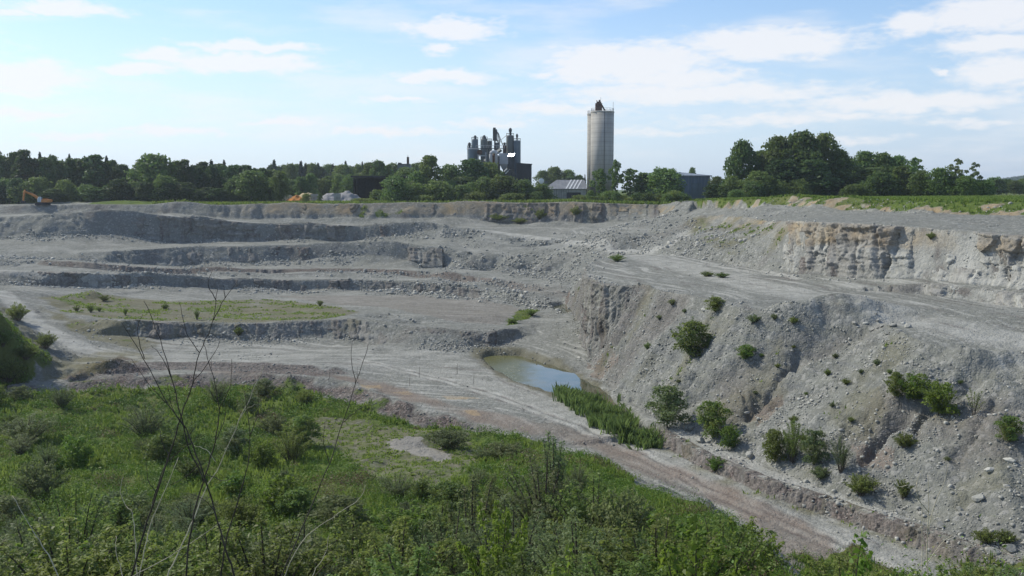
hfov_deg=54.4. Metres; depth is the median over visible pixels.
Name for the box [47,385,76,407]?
shrub
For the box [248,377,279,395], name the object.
shrub
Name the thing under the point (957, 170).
young tree
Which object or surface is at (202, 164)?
broadleaf tree
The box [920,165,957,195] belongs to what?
bush
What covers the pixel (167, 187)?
bush
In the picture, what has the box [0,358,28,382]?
shrub
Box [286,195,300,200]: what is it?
sand heap
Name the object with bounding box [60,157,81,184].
broadleaf tree
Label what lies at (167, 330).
rock face
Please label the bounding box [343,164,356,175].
broadleaf tree
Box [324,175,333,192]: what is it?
broadleaf tree
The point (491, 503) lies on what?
shrub
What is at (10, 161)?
broadleaf tree
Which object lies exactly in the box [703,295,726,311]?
shrub
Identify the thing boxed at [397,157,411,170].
boiler house
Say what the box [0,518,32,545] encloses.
shrub
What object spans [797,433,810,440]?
shrub
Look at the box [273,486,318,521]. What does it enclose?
shrub
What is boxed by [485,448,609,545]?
shrub
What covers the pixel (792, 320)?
weed plant
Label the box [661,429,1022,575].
rock face
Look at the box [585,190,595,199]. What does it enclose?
bush
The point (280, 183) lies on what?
broadleaf tree
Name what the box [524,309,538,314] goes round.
shrub
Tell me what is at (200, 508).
shrub
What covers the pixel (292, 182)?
broadleaf tree
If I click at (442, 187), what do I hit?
bush
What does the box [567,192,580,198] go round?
opening door
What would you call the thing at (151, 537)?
shrub
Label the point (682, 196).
bush
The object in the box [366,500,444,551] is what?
shrub
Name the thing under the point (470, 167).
broadleaf tree
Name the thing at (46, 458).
shrub
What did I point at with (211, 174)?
broadleaf tree
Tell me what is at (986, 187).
bush
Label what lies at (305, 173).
conifer tree
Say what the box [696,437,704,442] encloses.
boulder
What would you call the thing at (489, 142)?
steel silo
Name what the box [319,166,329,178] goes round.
broadleaf tree
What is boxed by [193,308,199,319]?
shrub
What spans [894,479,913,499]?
shrub
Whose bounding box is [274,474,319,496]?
shrub
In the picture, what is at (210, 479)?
dry stalk
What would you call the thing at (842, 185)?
bush
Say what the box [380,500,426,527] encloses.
shrub
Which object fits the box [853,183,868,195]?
bush
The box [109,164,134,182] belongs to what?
broadleaf tree
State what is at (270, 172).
broadleaf tree
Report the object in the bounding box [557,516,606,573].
shrub
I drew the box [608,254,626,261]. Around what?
shrub
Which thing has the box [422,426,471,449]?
shrub
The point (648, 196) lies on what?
bush
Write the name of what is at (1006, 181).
broadleaf tree
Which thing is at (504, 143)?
steel silo
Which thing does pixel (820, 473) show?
shrub
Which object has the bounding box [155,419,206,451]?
shrub
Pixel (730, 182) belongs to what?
bush
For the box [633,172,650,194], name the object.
broadleaf tree
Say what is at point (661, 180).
broadleaf tree
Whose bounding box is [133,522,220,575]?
dry stalk
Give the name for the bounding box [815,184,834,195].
bush
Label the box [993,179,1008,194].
broadleaf tree
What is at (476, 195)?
bush
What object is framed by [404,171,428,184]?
broadleaf tree
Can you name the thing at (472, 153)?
storage tank
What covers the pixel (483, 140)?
steel silo
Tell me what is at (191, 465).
shrub
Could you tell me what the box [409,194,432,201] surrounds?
bush
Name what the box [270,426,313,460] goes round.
shrub
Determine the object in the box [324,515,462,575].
shrub
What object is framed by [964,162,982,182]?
young tree
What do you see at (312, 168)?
broadleaf tree
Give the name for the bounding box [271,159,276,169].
conifer tree
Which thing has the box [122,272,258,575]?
bare shrub
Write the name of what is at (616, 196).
bush
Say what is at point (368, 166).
broadleaf tree
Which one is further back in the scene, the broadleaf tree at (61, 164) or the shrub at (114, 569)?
the broadleaf tree at (61, 164)
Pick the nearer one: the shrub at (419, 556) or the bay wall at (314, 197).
the shrub at (419, 556)
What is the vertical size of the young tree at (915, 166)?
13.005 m
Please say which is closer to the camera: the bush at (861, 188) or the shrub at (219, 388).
the shrub at (219, 388)
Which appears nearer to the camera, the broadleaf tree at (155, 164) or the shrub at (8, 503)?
the shrub at (8, 503)
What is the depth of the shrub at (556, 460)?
53.02 m
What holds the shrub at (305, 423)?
on the ground at (400, 368)
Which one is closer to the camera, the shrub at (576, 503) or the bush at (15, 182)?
the shrub at (576, 503)
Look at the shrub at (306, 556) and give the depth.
24.37 m
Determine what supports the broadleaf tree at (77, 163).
on the ground at (400, 368)
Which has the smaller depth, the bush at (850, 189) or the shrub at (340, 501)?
the shrub at (340, 501)
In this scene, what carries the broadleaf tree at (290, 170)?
on the ground at (400, 368)
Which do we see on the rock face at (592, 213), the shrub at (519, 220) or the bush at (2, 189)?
the shrub at (519, 220)
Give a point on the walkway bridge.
(491, 147)
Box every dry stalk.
[12,495,58,575]
[120,478,137,575]
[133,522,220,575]
[139,457,178,575]
[167,366,263,575]
[281,341,367,575]
[285,485,365,574]
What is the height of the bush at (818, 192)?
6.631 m
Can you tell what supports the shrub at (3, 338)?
on the ground at (400, 368)
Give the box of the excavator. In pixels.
[21,190,52,204]
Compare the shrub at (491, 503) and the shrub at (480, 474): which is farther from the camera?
the shrub at (480, 474)
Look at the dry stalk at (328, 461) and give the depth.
4.67 m
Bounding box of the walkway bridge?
[476,145,506,153]
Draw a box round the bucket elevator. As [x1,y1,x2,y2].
[493,128,506,149]
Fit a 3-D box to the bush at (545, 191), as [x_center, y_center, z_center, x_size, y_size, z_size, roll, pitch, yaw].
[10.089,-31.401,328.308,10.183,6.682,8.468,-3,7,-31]
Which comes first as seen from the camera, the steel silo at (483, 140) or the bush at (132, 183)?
the bush at (132, 183)
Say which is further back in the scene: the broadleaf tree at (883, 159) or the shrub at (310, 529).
the broadleaf tree at (883, 159)
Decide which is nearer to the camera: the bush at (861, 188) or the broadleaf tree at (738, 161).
the bush at (861, 188)
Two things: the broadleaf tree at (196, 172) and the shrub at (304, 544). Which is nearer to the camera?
the shrub at (304, 544)
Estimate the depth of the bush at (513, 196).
316.06 m
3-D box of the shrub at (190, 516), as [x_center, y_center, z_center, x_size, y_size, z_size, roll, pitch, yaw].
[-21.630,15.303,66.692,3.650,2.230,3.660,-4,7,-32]
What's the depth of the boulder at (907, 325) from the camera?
99.19 m
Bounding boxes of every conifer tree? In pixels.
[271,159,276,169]
[298,161,304,176]
[302,163,307,178]
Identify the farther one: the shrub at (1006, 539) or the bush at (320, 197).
the bush at (320, 197)
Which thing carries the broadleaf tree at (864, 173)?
on the ground at (400, 368)
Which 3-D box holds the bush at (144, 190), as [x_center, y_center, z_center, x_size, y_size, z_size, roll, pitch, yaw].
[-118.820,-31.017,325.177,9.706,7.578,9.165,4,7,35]
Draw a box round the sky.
[0,0,1023,189]
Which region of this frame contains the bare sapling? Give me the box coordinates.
[892,463,953,575]
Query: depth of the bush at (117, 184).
325.54 m
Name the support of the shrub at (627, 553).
on the ground at (400, 368)
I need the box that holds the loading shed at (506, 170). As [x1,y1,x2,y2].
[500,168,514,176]
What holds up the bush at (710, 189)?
on the ground at (400, 368)
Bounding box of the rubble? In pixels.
[0,196,1023,574]
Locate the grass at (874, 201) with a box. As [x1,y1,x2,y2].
[0,193,1023,575]
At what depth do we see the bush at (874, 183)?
267.23 m
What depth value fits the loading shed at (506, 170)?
362.92 m
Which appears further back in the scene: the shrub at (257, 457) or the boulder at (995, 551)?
the shrub at (257, 457)
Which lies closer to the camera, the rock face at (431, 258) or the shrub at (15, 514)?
the shrub at (15, 514)
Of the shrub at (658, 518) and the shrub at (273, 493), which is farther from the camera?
the shrub at (273, 493)
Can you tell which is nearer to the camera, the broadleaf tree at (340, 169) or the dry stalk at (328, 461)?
the dry stalk at (328, 461)
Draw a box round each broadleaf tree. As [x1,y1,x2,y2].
[0,154,8,202]
[4,151,21,203]
[9,149,43,181]
[26,159,49,179]
[34,157,54,183]
[43,154,61,187]
[55,159,64,182]
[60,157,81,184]
[73,159,84,186]
[75,156,96,201]
[77,154,109,187]
[96,161,114,186]
[108,159,118,180]
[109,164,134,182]
[122,153,178,182]
[168,160,183,181]
[177,159,192,182]
[182,164,205,188]
[196,161,207,178]
[200,164,223,188]
[217,165,227,200]
[221,164,245,200]
[231,169,272,200]
[239,165,250,200]
[256,168,271,201]
[262,169,284,200]
[269,170,293,201]
[282,163,299,179]
[288,179,296,195]
[292,176,308,194]
[301,173,319,193]
[307,163,322,178]
[313,178,329,195]
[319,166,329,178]
[323,163,331,175]
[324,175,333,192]
[329,173,344,192]
[331,165,347,176]
[338,174,355,192]
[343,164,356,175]
[353,163,362,175]
[357,162,373,175]
[369,159,387,175]
[385,164,392,175]
[390,162,397,174]
[393,166,415,175]
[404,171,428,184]
[411,163,420,170]
[418,155,445,186]
[439,163,463,181]
[451,175,473,184]
[455,158,491,182]
[479,161,504,180]
[532,170,551,185]
[545,166,565,185]
[559,169,577,179]
[575,174,583,179]
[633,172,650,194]
[642,166,686,194]
[689,167,695,173]
[707,176,721,184]
[722,138,762,181]
[737,170,773,195]
[747,150,773,196]
[756,134,794,175]
[764,159,803,195]
[779,129,823,182]
[791,159,843,194]
[808,131,846,182]
[825,149,861,183]
[847,167,889,184]
[849,150,886,174]
[870,152,895,181]
[885,155,915,175]
[891,165,913,195]
[985,176,1000,193]
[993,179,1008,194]
[1001,179,1012,194]
[1007,180,1023,193]
[1013,178,1023,192]
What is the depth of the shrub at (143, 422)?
103.59 m
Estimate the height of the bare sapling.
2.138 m
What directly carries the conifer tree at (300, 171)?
on the ground at (400, 368)
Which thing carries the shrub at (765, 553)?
on the ground at (400, 368)
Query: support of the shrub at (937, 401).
on the ground at (400, 368)
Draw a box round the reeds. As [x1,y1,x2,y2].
[551,382,667,450]
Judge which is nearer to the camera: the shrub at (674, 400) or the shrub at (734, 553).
the shrub at (734, 553)
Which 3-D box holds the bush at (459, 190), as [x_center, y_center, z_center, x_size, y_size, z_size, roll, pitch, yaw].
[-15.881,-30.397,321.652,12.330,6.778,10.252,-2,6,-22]
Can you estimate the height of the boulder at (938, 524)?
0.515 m
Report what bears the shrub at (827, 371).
on the ground at (400, 368)
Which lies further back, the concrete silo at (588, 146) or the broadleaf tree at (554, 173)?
the broadleaf tree at (554, 173)
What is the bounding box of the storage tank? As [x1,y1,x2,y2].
[467,148,478,159]
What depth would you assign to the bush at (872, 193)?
268.35 m
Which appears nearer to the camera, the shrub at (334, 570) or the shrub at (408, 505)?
the shrub at (334, 570)
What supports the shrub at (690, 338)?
on the ground at (400, 368)
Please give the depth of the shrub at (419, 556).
18.12 m
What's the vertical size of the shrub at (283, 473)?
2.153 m
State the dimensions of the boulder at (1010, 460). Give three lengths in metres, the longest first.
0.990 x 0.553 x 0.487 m
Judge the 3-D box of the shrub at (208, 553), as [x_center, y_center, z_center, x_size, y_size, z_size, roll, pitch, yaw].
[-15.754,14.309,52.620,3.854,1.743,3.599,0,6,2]
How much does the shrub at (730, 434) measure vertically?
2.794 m
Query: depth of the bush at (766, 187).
286.21 m
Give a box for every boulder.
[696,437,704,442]
[746,451,753,458]
[904,323,911,327]
[934,521,944,527]
[971,494,984,501]
[984,467,993,472]
[985,547,999,554]
[1002,544,1016,552]
[1003,457,1015,462]
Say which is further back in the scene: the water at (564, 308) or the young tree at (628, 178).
the young tree at (628, 178)
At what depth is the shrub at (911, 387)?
87.51 m
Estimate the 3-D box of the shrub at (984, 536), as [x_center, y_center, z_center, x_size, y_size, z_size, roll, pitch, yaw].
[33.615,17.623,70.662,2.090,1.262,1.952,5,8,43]
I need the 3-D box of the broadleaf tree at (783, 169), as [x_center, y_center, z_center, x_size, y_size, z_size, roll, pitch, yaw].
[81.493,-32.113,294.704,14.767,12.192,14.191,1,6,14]
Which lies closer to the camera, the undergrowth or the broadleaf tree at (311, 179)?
the undergrowth
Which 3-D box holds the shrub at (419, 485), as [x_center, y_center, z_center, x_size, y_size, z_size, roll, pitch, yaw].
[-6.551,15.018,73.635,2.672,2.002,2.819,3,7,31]
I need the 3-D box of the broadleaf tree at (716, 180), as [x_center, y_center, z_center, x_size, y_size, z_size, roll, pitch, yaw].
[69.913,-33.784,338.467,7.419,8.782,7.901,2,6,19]
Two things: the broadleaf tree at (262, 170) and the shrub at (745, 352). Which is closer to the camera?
the shrub at (745, 352)
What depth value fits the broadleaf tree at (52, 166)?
337.88 m
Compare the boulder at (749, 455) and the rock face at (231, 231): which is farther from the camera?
the rock face at (231, 231)
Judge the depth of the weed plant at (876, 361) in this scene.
95.20 m
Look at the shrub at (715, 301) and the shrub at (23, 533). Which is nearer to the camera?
the shrub at (23, 533)
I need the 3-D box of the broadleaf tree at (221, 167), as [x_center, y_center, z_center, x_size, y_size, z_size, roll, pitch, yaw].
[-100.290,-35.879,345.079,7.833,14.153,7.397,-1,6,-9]
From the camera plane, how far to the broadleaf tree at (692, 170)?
436.49 m
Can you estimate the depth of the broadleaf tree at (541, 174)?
515.19 m
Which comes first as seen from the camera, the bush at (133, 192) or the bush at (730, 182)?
the bush at (730, 182)
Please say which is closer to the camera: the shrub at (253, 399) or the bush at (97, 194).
the shrub at (253, 399)
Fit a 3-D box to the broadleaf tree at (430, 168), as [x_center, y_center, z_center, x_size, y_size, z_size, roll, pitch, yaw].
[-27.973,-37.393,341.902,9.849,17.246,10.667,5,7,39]
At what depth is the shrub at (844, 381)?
95.62 m
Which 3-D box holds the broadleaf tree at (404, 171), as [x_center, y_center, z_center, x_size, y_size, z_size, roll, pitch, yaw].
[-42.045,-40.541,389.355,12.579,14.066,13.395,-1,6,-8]
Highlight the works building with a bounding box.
[516,163,531,183]
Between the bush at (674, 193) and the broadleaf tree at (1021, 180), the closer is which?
the bush at (674, 193)
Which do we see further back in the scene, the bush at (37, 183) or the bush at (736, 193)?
the bush at (37, 183)
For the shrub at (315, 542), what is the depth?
30.43 m
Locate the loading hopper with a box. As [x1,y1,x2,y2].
[499,153,507,173]
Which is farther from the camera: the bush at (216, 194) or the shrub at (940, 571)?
the bush at (216, 194)
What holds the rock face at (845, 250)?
on the ground at (400, 368)
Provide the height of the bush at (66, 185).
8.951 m
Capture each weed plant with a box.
[787,317,797,323]
[872,359,881,364]
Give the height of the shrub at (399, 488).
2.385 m
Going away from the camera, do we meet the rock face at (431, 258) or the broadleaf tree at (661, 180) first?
the rock face at (431, 258)
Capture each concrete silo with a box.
[587,110,590,195]
[590,100,613,193]
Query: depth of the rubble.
168.34 m
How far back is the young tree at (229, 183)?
327.94 m
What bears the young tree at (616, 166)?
on the ground at (400, 368)
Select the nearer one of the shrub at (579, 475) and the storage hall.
the shrub at (579, 475)
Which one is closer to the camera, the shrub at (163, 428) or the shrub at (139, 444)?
the shrub at (139, 444)
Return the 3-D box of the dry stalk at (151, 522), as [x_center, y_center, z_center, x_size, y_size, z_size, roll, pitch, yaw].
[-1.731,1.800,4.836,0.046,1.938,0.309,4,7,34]
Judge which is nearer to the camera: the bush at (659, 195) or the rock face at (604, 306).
the rock face at (604, 306)
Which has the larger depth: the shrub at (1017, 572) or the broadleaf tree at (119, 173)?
the broadleaf tree at (119, 173)
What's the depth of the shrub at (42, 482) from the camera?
75.88 m
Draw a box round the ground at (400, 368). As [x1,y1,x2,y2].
[0,190,1023,575]
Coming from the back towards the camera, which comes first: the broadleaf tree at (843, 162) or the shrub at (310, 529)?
the broadleaf tree at (843, 162)
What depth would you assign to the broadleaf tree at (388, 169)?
416.58 m
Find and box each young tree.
[148,174,178,201]
[223,178,243,201]
[589,168,611,195]
[608,159,621,191]
[614,168,642,196]
[904,157,923,185]
[948,158,963,182]
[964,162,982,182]
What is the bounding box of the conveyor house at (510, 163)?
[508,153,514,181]
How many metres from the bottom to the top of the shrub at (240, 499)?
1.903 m
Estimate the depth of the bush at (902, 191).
267.20 m
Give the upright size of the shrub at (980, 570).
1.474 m
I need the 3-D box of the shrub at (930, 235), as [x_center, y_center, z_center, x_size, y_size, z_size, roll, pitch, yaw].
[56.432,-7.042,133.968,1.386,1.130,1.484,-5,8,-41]
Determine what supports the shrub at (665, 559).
on the ground at (400, 368)
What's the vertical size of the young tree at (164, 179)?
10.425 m
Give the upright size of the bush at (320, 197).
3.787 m
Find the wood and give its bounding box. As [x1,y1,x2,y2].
[938,175,1023,182]
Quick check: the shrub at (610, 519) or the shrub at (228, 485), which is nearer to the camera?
the shrub at (610, 519)
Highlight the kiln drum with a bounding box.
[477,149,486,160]
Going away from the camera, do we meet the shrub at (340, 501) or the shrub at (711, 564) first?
the shrub at (711, 564)
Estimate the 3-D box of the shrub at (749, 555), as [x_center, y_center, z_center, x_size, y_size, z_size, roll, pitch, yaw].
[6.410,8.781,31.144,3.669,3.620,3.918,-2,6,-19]
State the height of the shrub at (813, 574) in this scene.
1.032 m
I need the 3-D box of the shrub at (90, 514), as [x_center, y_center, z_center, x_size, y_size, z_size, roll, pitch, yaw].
[-21.074,12.501,47.350,4.664,6.654,4.368,-1,6,-6]
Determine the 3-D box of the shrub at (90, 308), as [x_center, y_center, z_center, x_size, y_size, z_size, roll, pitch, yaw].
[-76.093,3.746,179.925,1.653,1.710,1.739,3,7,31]
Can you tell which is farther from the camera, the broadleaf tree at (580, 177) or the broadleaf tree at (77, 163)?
the broadleaf tree at (580, 177)
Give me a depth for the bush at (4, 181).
329.52 m
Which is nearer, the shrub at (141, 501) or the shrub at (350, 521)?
the shrub at (350, 521)
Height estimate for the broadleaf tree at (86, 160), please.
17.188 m
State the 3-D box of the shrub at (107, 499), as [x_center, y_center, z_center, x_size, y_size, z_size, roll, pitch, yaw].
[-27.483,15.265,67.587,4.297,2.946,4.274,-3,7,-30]
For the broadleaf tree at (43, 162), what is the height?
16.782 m
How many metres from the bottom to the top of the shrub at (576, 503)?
5.290 m
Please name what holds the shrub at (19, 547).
on the ground at (400, 368)
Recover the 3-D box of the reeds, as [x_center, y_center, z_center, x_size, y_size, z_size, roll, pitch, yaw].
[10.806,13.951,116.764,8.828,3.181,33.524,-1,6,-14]
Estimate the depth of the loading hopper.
369.54 m
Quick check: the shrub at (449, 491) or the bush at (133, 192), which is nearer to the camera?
the shrub at (449, 491)
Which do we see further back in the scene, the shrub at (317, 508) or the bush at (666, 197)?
the bush at (666, 197)
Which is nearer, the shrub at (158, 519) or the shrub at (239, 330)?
the shrub at (158, 519)
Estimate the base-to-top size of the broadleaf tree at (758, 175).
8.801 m
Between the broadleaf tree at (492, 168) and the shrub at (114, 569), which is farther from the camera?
the broadleaf tree at (492, 168)
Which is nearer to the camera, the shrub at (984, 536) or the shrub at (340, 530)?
the shrub at (340, 530)
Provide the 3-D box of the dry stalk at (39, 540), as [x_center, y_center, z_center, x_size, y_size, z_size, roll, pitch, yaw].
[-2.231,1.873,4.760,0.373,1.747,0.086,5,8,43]
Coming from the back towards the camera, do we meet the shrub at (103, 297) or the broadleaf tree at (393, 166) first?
the broadleaf tree at (393, 166)
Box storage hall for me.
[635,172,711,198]
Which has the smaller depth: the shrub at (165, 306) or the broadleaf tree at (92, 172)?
the shrub at (165, 306)
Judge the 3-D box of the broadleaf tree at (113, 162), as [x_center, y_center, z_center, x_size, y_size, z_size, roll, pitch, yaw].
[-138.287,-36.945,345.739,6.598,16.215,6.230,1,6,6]
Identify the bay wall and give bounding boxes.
[310,194,317,200]
[334,193,340,200]
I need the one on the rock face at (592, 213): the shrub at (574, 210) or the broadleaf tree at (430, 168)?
the shrub at (574, 210)
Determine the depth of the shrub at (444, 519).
55.93 m
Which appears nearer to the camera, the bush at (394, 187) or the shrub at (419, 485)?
the shrub at (419, 485)
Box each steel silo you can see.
[471,135,477,147]
[480,135,487,171]
[488,139,491,153]
[503,142,506,170]
[506,128,513,170]
[514,134,520,182]
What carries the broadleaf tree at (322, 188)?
on the ground at (400, 368)
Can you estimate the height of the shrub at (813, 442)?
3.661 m
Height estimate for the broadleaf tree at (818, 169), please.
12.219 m
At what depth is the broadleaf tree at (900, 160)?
311.45 m
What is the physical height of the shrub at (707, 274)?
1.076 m
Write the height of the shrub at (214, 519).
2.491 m
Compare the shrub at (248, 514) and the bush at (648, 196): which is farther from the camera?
the bush at (648, 196)
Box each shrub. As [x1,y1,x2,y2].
[0,327,13,346]
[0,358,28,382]
[0,384,10,403]
[0,410,24,428]
[0,411,60,441]
[0,491,40,522]
[0,511,23,532]
[0,511,101,575]
[0,516,165,575]
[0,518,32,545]
[0,534,74,575]
[0,540,93,575]
[1,432,39,454]
[1,528,36,549]
[3,533,41,561]
[5,301,31,320]
[5,384,37,401]
[10,454,72,501]
[11,343,40,359]
[11,426,35,443]
[16,483,121,556]
[29,441,62,466]
[34,330,59,348]
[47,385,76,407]
[49,536,217,575]
[55,431,101,469]
[60,514,183,575]
[74,490,136,528]
[86,304,94,311]
[92,496,154,538]
[98,295,109,300]
[98,484,167,521]
[118,400,174,436]
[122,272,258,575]
[130,509,185,537]
[133,521,194,563]
[134,437,151,452]
[134,519,258,575]
[138,431,185,463]
[138,522,173,544]
[142,500,169,516]
[147,552,182,575]
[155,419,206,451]
[156,420,183,434]
[156,519,204,547]
[161,303,169,308]
[163,499,213,528]
[164,528,206,552]
[167,494,219,521]
[171,455,211,480]
[172,517,344,575]
[174,491,212,506]
[186,541,247,569]
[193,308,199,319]
[195,541,347,575]
[196,514,235,543]
[197,526,248,561]
[201,378,232,402]
[209,498,260,518]
[210,470,256,500]
[211,532,267,554]
[213,426,252,453]
[216,494,267,528]
[226,513,361,574]
[233,327,243,335]
[236,390,261,412]
[236,524,354,575]
[243,440,281,468]
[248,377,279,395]
[250,469,307,519]
[255,412,288,433]
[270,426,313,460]
[273,467,296,484]
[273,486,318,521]
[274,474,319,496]
[281,411,325,445]
[282,519,309,534]
[292,505,414,575]
[294,387,315,403]
[307,490,372,527]
[307,536,369,575]
[309,502,327,516]
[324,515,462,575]
[327,513,367,534]
[327,542,472,575]
[339,522,383,548]
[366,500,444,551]
[370,470,416,499]
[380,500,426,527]
[384,519,464,571]
[394,499,423,513]
[404,528,464,545]
[405,478,439,502]
[409,498,479,575]
[410,500,469,531]
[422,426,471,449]
[422,473,524,574]
[424,480,481,513]
[446,493,587,575]
[456,500,529,575]
[467,465,494,486]
[470,446,491,458]
[473,483,518,526]
[479,439,536,459]
[480,551,604,575]
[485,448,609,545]
[489,213,508,219]
[505,317,518,322]
[505,506,651,575]
[511,217,525,223]
[522,538,586,572]
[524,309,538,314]
[525,511,606,548]
[535,208,546,218]
[538,553,675,575]
[540,430,567,516]
[545,469,646,535]
[549,542,574,575]
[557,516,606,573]
[566,464,592,488]
[570,205,582,214]
[578,485,663,550]
[578,512,743,575]
[603,513,678,552]
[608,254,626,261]
[608,512,746,575]
[626,534,652,553]
[633,524,742,575]
[644,341,650,349]
[644,380,694,427]
[657,513,748,575]
[671,317,715,357]
[675,509,795,575]
[693,397,732,438]
[699,271,714,276]
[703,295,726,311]
[705,455,726,471]
[706,516,784,574]
[714,272,729,277]
[717,424,742,447]
[733,343,757,358]
[746,314,761,322]
[761,427,789,462]
[779,417,804,462]
[795,571,830,575]
[797,426,832,465]
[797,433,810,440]
[804,555,890,575]
[810,466,830,479]
[824,368,831,374]
[829,435,852,472]
[841,378,850,383]
[841,530,873,575]
[843,473,883,496]
[883,368,906,397]
[892,431,919,447]
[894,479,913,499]
[895,568,906,575]
[896,371,932,401]
[910,558,980,575]
[917,379,960,415]
[926,232,935,239]
[946,563,1023,575]
[947,566,997,575]
[966,388,985,415]
[970,527,1001,543]
[993,413,1023,442]
[994,528,1020,543]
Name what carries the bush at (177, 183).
on the ground at (400, 368)
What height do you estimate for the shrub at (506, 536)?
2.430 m
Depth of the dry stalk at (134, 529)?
4.86 m
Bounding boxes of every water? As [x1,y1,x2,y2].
[484,356,640,429]
[554,304,571,312]
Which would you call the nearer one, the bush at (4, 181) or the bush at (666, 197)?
the bush at (666, 197)
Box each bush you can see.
[0,177,11,203]
[0,180,10,203]
[5,178,31,203]
[7,183,36,202]
[17,175,54,202]
[37,189,68,201]
[52,178,76,201]
[67,186,82,201]
[75,183,93,201]
[76,187,111,201]
[105,179,134,200]
[113,186,140,200]
[126,180,151,200]
[134,181,158,201]
[155,183,182,200]
[170,182,183,199]
[170,182,199,200]
[186,189,207,201]
[200,187,213,201]
[203,188,231,201]
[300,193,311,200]
[317,193,322,200]
[351,198,374,201]
[369,189,381,199]
[371,191,382,199]
[377,175,410,201]
[402,183,429,200]
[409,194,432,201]
[421,179,454,200]
[446,183,478,200]
[461,191,485,200]
[466,182,477,189]
[473,175,495,199]
[484,174,521,199]
[498,193,525,200]
[509,178,541,199]
[526,191,542,200]
[533,183,558,199]
[571,194,585,199]
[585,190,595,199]
[591,195,607,200]
[599,190,617,199]
[610,192,622,200]
[630,192,644,201]
[638,192,655,201]
[654,192,662,199]
[659,193,673,201]
[667,190,680,200]
[672,192,691,200]
[701,184,722,197]
[712,185,732,197]
[722,175,741,197]
[727,189,745,197]
[740,181,766,196]
[742,179,774,196]
[770,180,793,195]
[786,178,811,195]
[800,176,816,194]
[808,177,822,194]
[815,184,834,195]
[828,184,843,195]
[833,183,848,195]
[838,184,861,195]
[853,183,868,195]
[862,170,902,195]
[870,185,892,195]
[892,184,909,195]
[904,168,938,195]
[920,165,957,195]
[949,175,982,195]
[973,179,998,195]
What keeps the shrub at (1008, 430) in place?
on the ground at (400, 368)
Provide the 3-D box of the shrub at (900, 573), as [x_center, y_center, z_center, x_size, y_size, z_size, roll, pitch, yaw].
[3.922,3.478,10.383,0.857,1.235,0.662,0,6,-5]
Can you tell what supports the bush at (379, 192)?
on the ground at (400, 368)
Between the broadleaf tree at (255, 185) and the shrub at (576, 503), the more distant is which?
the broadleaf tree at (255, 185)
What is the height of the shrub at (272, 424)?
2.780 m
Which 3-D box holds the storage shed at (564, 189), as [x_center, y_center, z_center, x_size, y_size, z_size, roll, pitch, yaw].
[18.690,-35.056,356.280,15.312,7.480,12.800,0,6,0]
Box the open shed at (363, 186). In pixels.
[351,176,409,198]
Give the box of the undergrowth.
[0,313,1023,575]
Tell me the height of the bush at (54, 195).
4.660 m
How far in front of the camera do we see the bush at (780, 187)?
288.27 m
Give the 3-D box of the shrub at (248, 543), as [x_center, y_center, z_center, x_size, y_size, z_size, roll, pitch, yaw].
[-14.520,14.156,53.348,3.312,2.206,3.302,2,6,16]
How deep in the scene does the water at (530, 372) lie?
143.22 m
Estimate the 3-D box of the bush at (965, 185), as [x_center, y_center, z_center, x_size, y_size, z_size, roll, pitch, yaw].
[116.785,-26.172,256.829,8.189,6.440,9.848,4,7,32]
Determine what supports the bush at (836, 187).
on the ground at (400, 368)
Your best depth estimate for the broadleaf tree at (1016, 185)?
416.70 m
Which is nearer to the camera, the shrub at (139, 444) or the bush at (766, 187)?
the shrub at (139, 444)
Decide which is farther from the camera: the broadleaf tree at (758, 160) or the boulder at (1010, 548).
the broadleaf tree at (758, 160)
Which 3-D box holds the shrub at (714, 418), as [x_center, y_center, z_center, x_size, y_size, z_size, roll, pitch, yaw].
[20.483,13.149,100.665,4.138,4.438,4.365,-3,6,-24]
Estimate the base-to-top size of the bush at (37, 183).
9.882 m
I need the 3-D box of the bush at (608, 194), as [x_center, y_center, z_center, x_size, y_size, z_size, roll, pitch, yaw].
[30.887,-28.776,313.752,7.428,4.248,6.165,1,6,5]
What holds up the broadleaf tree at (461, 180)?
on the ground at (400, 368)
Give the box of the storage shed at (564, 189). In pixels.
[548,180,586,198]
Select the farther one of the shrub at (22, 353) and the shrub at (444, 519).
the shrub at (22, 353)
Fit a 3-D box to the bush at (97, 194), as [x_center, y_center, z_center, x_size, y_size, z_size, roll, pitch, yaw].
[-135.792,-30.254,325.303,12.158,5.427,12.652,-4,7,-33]
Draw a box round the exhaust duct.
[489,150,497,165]
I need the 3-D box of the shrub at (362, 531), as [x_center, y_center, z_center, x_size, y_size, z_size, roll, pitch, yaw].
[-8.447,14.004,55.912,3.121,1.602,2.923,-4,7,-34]
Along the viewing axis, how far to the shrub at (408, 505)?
65.70 m
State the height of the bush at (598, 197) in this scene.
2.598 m
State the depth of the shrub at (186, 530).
57.44 m
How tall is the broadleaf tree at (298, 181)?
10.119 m
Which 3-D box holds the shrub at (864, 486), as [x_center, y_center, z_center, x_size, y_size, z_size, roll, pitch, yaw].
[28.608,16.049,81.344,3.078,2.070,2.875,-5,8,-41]
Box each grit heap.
[322,193,342,200]
[341,191,359,200]
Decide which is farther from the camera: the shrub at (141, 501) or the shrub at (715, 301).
the shrub at (715, 301)
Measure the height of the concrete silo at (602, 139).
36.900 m
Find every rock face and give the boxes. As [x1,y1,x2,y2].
[37,271,488,298]
[40,260,482,282]
[104,215,400,242]
[133,318,499,346]
[154,246,443,267]
[298,202,658,223]
[578,275,634,357]
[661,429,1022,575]
[780,220,1023,289]
[923,282,1023,307]
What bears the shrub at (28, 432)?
on the ground at (400, 368)
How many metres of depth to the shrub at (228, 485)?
76.69 m

